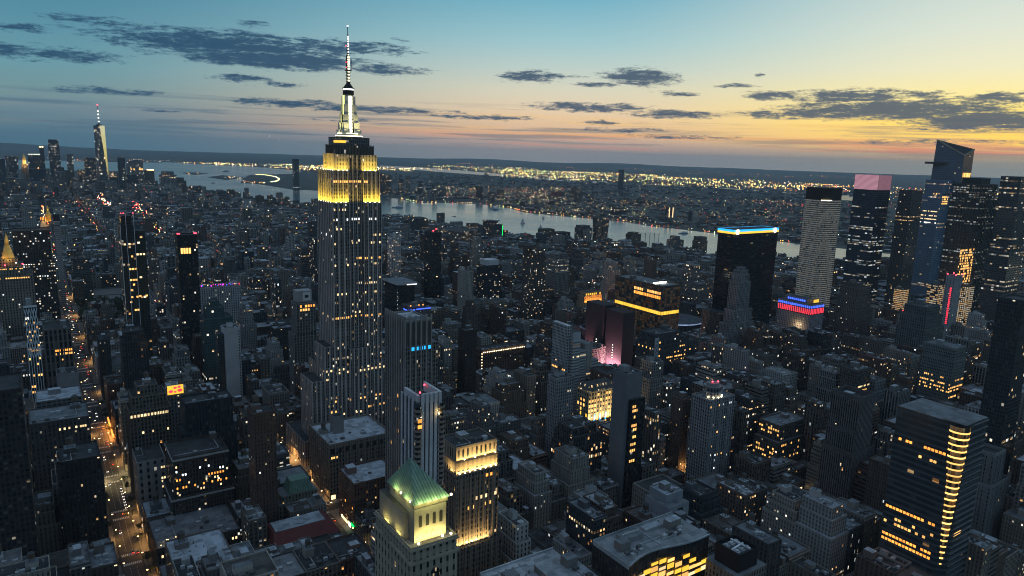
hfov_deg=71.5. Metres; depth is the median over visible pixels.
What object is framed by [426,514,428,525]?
arched window
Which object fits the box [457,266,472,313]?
office building
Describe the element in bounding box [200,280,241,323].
hotel
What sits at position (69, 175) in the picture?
office block
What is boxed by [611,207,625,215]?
slab
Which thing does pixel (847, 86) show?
sky
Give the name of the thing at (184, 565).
office building
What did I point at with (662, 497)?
blank grey building
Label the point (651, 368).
loft building
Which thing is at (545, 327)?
office building
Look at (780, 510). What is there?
apartment building
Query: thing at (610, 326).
shrouded building
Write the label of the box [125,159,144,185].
office block
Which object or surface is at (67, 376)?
blank wall building
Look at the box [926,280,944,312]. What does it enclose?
office block
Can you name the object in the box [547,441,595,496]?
office building
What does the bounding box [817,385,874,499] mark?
office tower
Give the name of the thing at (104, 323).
loft building
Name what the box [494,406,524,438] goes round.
office building
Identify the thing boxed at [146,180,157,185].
office block
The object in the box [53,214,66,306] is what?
slim tower
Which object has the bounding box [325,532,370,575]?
loft building
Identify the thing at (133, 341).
office tower
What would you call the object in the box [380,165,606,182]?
bay inlet
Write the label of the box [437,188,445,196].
waterfront tower
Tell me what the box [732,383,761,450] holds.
office building
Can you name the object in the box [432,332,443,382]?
office building
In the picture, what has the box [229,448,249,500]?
apartment building
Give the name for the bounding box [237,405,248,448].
office building
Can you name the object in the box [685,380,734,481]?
crowned apartment tower
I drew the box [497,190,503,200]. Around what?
waterfront tower
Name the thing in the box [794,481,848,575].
office building
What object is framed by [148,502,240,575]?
brick podium building
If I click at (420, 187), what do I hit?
waterfront tower
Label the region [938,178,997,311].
ribbed office tower
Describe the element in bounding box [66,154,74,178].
residential tower
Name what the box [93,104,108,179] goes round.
tapering glass tower
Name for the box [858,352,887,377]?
office building
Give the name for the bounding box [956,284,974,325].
office block
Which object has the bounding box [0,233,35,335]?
gilded spire tower
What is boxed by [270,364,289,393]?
office building
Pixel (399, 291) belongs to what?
office tower
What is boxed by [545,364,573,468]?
loft building
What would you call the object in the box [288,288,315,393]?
hotel
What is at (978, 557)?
office building
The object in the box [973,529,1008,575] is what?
loft building
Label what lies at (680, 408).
brick tower
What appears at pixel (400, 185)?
waterfront tower
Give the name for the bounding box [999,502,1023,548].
apartment building
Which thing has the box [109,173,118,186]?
office block
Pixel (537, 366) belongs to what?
office building
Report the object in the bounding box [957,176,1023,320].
glass tower
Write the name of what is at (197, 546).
loft building
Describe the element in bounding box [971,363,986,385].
office building
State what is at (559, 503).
loft building
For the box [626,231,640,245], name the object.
riverside block
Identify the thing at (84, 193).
office block
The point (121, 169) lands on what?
office tower
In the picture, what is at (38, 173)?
office block
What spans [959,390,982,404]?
office building
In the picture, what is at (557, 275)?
office building
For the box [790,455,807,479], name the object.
apartment building
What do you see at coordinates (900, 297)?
office block
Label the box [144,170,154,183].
office block
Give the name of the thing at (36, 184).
office block
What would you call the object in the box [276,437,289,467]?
apartment building
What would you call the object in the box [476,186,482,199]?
waterfront tower
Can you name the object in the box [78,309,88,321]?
park tree
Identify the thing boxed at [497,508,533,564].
office building
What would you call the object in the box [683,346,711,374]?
office building
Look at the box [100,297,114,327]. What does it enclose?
office building
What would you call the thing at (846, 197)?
creek
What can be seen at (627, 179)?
inland tower
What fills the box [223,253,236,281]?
office building
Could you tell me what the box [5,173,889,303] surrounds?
city lamps
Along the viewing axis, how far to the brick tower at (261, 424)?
561.73 m
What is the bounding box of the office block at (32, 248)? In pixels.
[12,227,59,320]
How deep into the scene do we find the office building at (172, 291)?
1379.96 m
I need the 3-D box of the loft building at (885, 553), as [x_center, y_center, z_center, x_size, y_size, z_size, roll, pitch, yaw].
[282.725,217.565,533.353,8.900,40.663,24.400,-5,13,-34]
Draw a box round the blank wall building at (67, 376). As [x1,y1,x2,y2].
[56,366,79,386]
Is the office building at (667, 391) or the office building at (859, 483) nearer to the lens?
the office building at (859, 483)
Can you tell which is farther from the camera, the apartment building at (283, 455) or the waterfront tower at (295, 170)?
the waterfront tower at (295, 170)
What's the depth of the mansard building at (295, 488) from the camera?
595.44 m
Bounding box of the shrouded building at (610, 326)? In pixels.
[585,300,634,365]
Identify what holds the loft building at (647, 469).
on the ground
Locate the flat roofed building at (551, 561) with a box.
[480,547,596,575]
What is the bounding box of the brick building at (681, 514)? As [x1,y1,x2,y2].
[674,510,695,526]
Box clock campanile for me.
[40,206,52,257]
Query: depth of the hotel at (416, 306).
986.55 m
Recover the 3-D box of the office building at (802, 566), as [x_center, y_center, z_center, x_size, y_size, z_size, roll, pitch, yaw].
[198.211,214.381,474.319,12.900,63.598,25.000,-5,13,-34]
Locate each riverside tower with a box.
[574,225,591,239]
[666,235,683,250]
[692,236,707,253]
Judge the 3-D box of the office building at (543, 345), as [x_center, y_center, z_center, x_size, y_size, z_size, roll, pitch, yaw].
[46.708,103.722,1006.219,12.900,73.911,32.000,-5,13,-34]
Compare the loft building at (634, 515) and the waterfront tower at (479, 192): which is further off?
the waterfront tower at (479, 192)
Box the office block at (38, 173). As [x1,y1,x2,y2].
[29,168,46,181]
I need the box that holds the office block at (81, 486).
[56,436,108,549]
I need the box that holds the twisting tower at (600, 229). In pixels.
[592,218,608,243]
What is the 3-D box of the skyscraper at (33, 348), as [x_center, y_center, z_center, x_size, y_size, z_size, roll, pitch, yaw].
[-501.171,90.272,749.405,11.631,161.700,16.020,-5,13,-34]
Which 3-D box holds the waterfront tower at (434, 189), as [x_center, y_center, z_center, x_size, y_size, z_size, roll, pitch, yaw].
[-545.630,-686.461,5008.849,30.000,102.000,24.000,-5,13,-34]
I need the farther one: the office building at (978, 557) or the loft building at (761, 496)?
the loft building at (761, 496)
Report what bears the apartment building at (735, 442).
on the ground
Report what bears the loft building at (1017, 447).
on the ground
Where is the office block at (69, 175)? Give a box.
[64,170,73,189]
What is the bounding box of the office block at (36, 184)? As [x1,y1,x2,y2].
[24,181,42,198]
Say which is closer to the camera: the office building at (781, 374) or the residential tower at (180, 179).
the office building at (781, 374)
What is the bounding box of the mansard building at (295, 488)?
[278,473,316,519]
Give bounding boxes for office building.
[0,329,10,363]
[0,543,27,565]
[0,551,56,575]
[51,451,63,549]
[71,252,93,299]
[97,333,111,399]
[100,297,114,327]
[117,387,128,471]
[142,215,158,232]
[148,247,159,290]
[149,294,155,315]
[149,356,163,383]
[150,314,160,346]
[155,337,172,361]
[161,361,180,386]
[162,430,234,515]
[166,276,177,312]
[170,339,193,372]
[172,554,199,575]
[182,364,203,382]
[189,333,202,378]
[197,548,222,575]
[212,235,221,267]
[219,549,278,575]
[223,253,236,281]
[236,305,257,349]
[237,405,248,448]
[265,337,283,377]
[266,322,290,359]
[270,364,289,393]
[271,274,281,319]
[309,412,384,500]
[354,551,374,575]
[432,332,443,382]
[440,318,461,342]
[442,301,460,321]
[446,405,466,433]
[448,241,460,283]
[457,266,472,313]
[464,398,495,437]
[470,234,483,266]
[480,305,488,334]
[483,367,506,394]
[489,302,505,335]
[492,376,526,418]
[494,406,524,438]
[496,439,514,482]
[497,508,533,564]
[498,430,532,460]
[498,478,524,518]
[513,367,535,416]
[513,460,551,528]
[528,358,548,413]
[529,415,545,449]
[535,334,551,356]
[537,314,552,337]
[545,248,569,294]
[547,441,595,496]
[550,410,601,472]
[555,292,575,323]
[564,484,612,518]
[565,497,606,564]
[569,248,583,268]
[583,491,620,534]
[600,255,619,300]
[623,252,636,273]
[641,403,661,470]
[643,256,656,278]
[661,382,673,408]
[670,359,695,376]
[682,259,700,295]
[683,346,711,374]
[689,281,708,303]
[695,360,722,380]
[707,333,727,350]
[722,343,749,370]
[731,512,781,575]
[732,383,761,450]
[732,401,749,450]
[742,326,765,351]
[745,379,771,416]
[748,356,764,374]
[753,407,803,461]
[756,376,788,413]
[764,360,790,383]
[768,328,786,362]
[781,344,809,391]
[782,332,808,356]
[783,381,802,413]
[790,556,835,575]
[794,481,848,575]
[802,397,826,461]
[804,437,824,489]
[806,328,831,354]
[807,356,835,389]
[816,366,839,402]
[821,354,846,367]
[852,448,881,503]
[858,335,883,356]
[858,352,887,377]
[863,448,891,510]
[873,426,893,455]
[883,345,911,375]
[891,373,914,393]
[945,335,972,355]
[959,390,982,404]
[963,311,986,336]
[963,535,992,575]
[967,327,990,361]
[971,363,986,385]
[1013,463,1023,508]
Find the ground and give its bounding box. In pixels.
[0,149,1023,575]
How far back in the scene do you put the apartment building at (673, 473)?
708.83 m
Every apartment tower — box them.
[401,381,444,489]
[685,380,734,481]
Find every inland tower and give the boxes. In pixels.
[617,170,623,189]
[626,176,628,189]
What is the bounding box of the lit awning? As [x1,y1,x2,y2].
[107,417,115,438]
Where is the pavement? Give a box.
[48,220,1011,575]
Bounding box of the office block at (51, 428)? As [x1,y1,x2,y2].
[29,394,90,491]
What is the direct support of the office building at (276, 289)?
on the ground
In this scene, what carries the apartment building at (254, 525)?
on the ground
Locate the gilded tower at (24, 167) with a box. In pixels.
[21,154,28,180]
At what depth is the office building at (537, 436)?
713.59 m
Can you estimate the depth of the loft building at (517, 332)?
1156.45 m
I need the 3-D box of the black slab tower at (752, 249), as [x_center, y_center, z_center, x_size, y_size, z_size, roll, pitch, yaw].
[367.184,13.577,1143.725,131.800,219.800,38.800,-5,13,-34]
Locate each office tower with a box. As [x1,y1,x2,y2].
[0,159,5,190]
[0,371,39,556]
[5,156,18,173]
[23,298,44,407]
[27,154,41,168]
[48,139,60,177]
[117,157,125,187]
[119,319,149,391]
[159,171,176,185]
[382,277,416,311]
[424,229,440,297]
[443,427,501,575]
[795,187,842,307]
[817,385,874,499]
[894,299,943,347]
[916,339,966,401]
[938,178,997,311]
[979,294,1023,474]
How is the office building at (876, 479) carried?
on the ground
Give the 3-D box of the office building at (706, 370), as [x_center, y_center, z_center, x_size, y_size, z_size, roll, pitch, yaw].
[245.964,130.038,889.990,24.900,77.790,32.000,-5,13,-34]
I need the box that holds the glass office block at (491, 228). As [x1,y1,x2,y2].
[482,220,502,236]
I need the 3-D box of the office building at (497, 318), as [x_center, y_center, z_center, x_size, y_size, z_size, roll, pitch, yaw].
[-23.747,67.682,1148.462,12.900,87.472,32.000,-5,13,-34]
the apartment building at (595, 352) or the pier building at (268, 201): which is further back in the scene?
the pier building at (268, 201)
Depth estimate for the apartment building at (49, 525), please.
536.52 m
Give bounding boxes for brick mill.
[551,192,561,197]
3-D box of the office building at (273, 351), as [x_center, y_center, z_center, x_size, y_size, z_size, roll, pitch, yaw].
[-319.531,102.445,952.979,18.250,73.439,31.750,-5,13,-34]
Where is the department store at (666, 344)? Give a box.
[634,320,698,375]
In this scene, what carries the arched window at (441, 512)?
in the pyramid roofed tower at (416, 534)
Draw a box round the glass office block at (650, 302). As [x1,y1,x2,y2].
[614,274,680,334]
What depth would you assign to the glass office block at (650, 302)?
1113.07 m
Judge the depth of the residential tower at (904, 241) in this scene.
1525.35 m
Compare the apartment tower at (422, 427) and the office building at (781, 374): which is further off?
the office building at (781, 374)
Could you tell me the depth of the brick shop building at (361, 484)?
618.41 m
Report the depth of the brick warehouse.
2436.49 m
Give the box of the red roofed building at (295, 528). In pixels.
[267,510,348,545]
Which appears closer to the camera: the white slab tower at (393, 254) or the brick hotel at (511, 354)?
the brick hotel at (511, 354)
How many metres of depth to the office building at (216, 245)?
1642.25 m
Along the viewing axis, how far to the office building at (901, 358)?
924.56 m
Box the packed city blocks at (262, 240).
[0,166,1023,575]
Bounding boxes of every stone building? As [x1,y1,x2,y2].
[42,319,73,387]
[132,444,166,520]
[869,369,885,397]
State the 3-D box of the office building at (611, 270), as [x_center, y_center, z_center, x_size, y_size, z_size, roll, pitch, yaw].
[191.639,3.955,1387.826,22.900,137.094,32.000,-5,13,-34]
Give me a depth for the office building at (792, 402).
802.21 m
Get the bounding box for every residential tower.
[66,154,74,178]
[176,177,186,185]
[385,308,437,492]
[476,258,501,297]
[518,242,545,319]
[884,190,922,302]
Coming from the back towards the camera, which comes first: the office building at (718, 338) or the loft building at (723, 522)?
the office building at (718, 338)
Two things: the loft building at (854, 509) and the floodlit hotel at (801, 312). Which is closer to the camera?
the loft building at (854, 509)
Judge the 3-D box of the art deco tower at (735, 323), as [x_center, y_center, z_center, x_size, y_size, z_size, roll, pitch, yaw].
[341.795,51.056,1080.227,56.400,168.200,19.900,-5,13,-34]
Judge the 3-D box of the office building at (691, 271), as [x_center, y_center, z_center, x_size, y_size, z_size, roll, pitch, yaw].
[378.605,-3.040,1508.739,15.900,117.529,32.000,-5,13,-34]
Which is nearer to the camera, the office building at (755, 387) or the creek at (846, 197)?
the office building at (755, 387)
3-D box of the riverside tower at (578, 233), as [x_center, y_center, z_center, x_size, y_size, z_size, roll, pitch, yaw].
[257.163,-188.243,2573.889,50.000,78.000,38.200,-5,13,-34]
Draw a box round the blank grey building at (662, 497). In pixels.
[640,480,688,517]
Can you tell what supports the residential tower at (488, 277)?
on the ground
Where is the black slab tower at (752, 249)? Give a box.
[701,226,778,334]
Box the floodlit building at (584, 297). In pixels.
[576,289,602,307]
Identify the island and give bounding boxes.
[186,172,207,174]
[210,175,243,179]
[241,181,271,183]
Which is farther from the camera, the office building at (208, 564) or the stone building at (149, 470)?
the stone building at (149, 470)
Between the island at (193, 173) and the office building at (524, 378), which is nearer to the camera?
the office building at (524, 378)
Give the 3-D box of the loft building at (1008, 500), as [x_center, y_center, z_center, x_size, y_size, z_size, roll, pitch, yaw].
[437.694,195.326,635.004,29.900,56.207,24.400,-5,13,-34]
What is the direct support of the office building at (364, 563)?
on the ground
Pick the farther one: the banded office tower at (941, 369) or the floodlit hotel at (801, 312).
the floodlit hotel at (801, 312)
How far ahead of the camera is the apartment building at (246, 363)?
919.37 m
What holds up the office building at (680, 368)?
on the ground
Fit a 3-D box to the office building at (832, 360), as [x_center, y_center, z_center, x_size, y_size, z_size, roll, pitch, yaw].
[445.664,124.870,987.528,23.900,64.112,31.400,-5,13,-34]
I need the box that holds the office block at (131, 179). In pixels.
[125,175,138,184]
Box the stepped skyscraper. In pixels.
[286,25,384,466]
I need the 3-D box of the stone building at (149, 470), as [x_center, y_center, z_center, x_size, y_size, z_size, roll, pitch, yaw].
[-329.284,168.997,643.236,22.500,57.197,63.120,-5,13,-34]
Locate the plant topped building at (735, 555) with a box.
[705,534,766,575]
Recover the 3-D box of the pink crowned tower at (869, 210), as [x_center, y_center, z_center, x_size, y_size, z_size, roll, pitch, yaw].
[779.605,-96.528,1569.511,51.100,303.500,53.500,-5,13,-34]
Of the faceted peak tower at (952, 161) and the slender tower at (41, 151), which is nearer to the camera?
the faceted peak tower at (952, 161)
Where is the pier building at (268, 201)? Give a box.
[252,199,270,205]
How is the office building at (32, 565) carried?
on the ground
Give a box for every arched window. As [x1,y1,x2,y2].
[419,516,421,527]
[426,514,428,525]
[431,567,439,575]
[433,512,435,522]
[439,510,442,521]
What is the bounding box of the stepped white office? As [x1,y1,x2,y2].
[551,320,597,414]
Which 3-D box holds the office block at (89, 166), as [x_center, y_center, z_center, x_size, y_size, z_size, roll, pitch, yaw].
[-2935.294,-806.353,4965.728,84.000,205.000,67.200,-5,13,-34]
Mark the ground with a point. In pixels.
(308, 181)
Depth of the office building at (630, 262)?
1835.10 m
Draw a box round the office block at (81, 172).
[77,169,85,181]
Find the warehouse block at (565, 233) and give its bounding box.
[555,231,569,236]
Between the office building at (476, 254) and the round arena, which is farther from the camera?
the office building at (476, 254)
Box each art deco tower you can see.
[718,266,753,346]
[832,276,872,335]
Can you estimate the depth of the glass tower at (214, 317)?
901.25 m
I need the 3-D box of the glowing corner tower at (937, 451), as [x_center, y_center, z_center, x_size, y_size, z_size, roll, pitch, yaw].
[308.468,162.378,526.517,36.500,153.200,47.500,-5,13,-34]
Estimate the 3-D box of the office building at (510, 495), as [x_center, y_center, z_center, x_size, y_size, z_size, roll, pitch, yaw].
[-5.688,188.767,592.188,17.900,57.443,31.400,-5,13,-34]
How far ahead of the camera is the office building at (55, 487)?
564.43 m
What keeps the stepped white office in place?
on the ground
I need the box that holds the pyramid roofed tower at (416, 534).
[372,458,459,575]
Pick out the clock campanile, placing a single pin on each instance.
(47, 214)
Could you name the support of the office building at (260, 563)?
on the ground
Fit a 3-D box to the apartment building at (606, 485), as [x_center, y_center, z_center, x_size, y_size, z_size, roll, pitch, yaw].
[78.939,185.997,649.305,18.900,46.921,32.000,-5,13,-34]
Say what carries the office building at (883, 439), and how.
on the ground
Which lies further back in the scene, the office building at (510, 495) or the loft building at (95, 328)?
the loft building at (95, 328)
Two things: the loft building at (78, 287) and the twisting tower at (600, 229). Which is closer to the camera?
the loft building at (78, 287)
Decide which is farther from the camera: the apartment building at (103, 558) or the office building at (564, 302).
the office building at (564, 302)
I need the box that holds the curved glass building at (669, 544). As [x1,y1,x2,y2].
[592,511,709,575]
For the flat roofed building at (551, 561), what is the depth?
431.87 m
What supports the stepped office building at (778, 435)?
on the ground
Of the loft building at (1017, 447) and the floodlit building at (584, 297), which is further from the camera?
the floodlit building at (584, 297)
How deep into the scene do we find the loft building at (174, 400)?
709.35 m
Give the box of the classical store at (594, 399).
[576,378,612,420]
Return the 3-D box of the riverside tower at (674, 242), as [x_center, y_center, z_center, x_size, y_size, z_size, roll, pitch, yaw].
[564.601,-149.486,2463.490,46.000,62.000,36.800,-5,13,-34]
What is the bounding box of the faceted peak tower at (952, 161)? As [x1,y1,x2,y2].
[925,140,974,195]
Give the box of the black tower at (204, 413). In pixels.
[177,389,237,470]
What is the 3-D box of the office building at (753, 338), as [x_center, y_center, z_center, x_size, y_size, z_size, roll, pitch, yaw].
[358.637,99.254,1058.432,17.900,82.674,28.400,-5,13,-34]
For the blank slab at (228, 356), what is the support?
on the ground
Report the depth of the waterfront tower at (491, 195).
4743.90 m
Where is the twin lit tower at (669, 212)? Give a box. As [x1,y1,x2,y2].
[665,207,673,218]
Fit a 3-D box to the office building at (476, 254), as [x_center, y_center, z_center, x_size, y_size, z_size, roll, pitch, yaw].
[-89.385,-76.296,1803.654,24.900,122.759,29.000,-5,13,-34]
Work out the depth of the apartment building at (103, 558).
494.58 m
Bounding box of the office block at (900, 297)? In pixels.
[892,286,908,310]
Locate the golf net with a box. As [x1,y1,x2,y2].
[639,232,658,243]
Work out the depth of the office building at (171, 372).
799.24 m
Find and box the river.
[5,160,889,258]
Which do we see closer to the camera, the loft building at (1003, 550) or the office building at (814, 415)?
the loft building at (1003, 550)
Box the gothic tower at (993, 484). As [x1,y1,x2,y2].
[970,442,1009,537]
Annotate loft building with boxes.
[68,540,91,575]
[72,278,84,302]
[86,313,113,352]
[89,321,100,360]
[100,271,116,287]
[105,369,122,419]
[125,371,172,504]
[142,493,170,547]
[164,380,194,439]
[165,527,234,575]
[229,540,254,557]
[246,373,258,402]
[254,351,269,378]
[262,379,288,404]
[271,404,288,441]
[293,538,340,575]
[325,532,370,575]
[355,501,375,541]
[444,364,455,387]
[506,325,523,341]
[528,441,547,466]
[540,518,565,538]
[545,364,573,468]
[546,473,567,521]
[623,502,653,526]
[631,474,681,506]
[640,349,663,409]
[640,456,654,479]
[702,508,740,536]
[716,472,756,520]
[733,445,770,481]
[733,472,766,526]
[768,529,810,575]
[769,456,792,483]
[835,497,877,551]
[840,333,859,354]
[843,515,864,575]
[854,547,904,575]
[874,547,911,566]
[969,529,999,575]
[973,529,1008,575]
[997,483,1015,538]
[1010,424,1022,470]
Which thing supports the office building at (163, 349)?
on the ground
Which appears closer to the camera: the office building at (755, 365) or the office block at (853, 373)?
the office block at (853, 373)
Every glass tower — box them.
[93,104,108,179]
[117,213,152,357]
[199,298,232,383]
[910,179,953,294]
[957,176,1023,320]
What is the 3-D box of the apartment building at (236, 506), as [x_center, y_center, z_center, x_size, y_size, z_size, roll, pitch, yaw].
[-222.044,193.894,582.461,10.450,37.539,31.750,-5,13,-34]
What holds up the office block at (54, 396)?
on the ground
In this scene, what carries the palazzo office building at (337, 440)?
on the ground
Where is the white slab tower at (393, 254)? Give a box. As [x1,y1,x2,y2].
[387,232,400,276]
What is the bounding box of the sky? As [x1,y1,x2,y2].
[0,0,1023,177]
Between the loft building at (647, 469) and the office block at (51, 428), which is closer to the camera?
the office block at (51, 428)
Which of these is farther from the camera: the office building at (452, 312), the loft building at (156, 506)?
the office building at (452, 312)
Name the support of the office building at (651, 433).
on the ground
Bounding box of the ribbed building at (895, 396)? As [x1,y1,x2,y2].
[880,384,911,426]
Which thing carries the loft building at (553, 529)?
on the ground
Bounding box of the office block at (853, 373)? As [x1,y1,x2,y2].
[838,356,871,390]
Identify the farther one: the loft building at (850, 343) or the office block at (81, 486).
the loft building at (850, 343)
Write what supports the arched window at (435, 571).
in the pyramid roofed tower at (416, 534)
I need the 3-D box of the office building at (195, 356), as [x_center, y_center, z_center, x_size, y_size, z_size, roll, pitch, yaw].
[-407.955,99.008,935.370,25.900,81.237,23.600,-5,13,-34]
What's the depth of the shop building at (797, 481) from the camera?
700.36 m
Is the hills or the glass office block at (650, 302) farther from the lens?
the hills
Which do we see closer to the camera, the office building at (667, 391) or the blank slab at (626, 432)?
the blank slab at (626, 432)
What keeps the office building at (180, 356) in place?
on the ground
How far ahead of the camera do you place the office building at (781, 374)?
836.78 m
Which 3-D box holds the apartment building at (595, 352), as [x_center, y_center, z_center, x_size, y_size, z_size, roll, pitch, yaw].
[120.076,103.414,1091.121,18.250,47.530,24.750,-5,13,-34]
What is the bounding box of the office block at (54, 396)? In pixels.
[35,385,81,407]
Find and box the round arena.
[678,313,701,331]
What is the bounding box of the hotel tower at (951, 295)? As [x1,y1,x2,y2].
[941,272,962,339]
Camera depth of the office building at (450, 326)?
1091.88 m
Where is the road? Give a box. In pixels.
[53,252,347,575]
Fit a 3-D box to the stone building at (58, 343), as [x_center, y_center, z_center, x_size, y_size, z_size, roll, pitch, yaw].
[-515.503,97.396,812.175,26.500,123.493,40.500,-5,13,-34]
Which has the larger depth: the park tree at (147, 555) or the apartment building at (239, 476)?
the apartment building at (239, 476)
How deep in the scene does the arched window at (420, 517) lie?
297.97 m
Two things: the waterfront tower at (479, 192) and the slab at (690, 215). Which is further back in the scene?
the waterfront tower at (479, 192)
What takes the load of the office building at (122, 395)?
on the ground
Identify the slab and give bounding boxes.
[174,233,200,350]
[214,322,242,396]
[570,187,581,197]
[607,363,644,508]
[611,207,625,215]
[688,210,692,220]
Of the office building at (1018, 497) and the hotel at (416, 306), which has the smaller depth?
the office building at (1018, 497)
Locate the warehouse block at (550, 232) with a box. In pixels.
[536,228,555,237]
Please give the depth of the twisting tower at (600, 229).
2590.39 m
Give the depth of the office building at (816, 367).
886.74 m
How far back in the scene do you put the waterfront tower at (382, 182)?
5253.12 m
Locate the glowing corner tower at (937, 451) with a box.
[878,398,988,575]
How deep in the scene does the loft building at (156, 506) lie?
586.53 m
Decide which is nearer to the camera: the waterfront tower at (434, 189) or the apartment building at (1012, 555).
the apartment building at (1012, 555)
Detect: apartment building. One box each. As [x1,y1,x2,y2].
[10,335,28,363]
[34,489,62,556]
[88,540,118,575]
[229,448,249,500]
[229,499,244,541]
[241,353,250,396]
[241,499,267,548]
[265,549,306,575]
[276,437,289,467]
[552,531,591,566]
[586,340,599,362]
[590,468,618,504]
[654,466,684,483]
[680,475,723,527]
[728,427,740,472]
[760,478,808,538]
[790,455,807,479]
[985,535,1019,575]
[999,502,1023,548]
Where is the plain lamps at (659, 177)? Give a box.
[150,160,1023,255]
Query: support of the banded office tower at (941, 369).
on the ground
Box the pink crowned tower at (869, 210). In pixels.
[842,174,891,300]
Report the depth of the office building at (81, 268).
1457.04 m
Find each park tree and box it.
[74,299,89,306]
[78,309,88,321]
[114,296,122,310]
[114,311,120,317]
[115,303,123,314]
[126,496,135,505]
[135,521,142,528]
[143,551,151,560]
[147,561,155,573]
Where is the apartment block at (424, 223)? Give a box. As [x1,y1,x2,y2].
[408,216,427,229]
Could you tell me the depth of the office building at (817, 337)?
1089.83 m
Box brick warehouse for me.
[422,227,480,244]
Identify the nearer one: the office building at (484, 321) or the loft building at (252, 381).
the loft building at (252, 381)
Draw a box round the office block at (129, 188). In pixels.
[127,186,142,193]
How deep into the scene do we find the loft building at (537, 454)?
693.28 m
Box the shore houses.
[303,170,1023,251]
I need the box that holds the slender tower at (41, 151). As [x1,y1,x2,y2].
[39,146,45,168]
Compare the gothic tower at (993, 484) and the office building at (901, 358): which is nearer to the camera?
the gothic tower at (993, 484)
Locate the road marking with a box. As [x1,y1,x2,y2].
[66,298,329,575]
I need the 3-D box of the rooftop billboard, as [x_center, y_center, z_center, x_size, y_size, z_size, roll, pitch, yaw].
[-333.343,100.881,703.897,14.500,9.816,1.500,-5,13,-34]
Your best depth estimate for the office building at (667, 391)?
780.98 m
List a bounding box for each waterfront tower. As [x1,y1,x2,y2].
[292,159,299,189]
[380,173,384,193]
[385,174,390,192]
[398,179,402,194]
[405,176,409,194]
[418,181,422,193]
[432,183,436,196]
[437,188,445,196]
[457,186,464,196]
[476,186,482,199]
[488,192,494,201]
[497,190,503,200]
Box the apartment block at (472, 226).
[466,223,478,229]
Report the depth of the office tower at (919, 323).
954.66 m
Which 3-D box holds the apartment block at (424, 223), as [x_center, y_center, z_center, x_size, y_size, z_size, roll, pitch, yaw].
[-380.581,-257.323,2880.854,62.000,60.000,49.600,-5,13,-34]
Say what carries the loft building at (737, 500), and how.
on the ground
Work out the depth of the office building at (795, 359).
925.23 m
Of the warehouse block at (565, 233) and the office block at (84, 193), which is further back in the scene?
the office block at (84, 193)
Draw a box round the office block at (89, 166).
[84,157,96,181]
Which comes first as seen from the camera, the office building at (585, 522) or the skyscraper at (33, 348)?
the office building at (585, 522)
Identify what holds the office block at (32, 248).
on the ground
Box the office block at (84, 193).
[82,191,93,198]
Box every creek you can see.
[647,184,800,193]
[841,195,852,200]
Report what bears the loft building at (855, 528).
on the ground
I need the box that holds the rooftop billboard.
[167,384,183,394]
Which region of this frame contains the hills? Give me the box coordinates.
[0,143,1000,180]
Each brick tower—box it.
[247,394,278,522]
[457,320,476,393]
[461,298,477,345]
[667,391,691,471]
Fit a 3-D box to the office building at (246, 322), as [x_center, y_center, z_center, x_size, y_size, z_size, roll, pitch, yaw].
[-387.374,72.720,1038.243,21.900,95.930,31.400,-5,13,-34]
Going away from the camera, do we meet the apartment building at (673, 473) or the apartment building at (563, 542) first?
the apartment building at (563, 542)
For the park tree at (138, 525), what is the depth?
599.07 m
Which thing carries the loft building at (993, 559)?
on the ground
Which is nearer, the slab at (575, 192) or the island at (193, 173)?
the slab at (575, 192)
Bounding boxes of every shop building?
[338,458,384,531]
[776,473,804,488]
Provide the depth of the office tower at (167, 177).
4631.63 m
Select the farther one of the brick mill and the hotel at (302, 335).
the brick mill
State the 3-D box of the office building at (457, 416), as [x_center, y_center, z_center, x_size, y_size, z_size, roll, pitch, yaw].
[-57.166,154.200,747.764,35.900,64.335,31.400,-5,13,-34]
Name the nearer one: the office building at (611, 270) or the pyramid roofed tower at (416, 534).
the pyramid roofed tower at (416, 534)
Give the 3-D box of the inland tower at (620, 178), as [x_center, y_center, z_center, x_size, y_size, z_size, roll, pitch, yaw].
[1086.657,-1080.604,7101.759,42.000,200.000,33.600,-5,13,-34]
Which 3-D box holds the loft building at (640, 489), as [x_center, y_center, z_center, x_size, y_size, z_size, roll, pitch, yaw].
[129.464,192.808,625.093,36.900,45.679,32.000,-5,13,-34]
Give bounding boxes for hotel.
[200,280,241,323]
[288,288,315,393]
[398,301,430,317]
[476,336,525,369]
[775,294,824,329]
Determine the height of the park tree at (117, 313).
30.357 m
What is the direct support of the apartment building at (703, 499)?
on the ground
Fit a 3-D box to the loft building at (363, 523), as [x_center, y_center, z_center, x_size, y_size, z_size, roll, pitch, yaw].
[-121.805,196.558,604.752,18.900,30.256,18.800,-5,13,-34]
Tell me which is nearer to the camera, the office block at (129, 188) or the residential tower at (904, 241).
the residential tower at (904, 241)
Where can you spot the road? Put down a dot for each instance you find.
(115, 505)
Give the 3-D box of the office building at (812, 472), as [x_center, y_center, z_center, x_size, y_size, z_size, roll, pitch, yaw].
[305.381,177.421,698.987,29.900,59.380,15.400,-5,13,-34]
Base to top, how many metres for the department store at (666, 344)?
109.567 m
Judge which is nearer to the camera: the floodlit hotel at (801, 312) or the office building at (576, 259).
the floodlit hotel at (801, 312)
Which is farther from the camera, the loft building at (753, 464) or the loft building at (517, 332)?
the loft building at (517, 332)

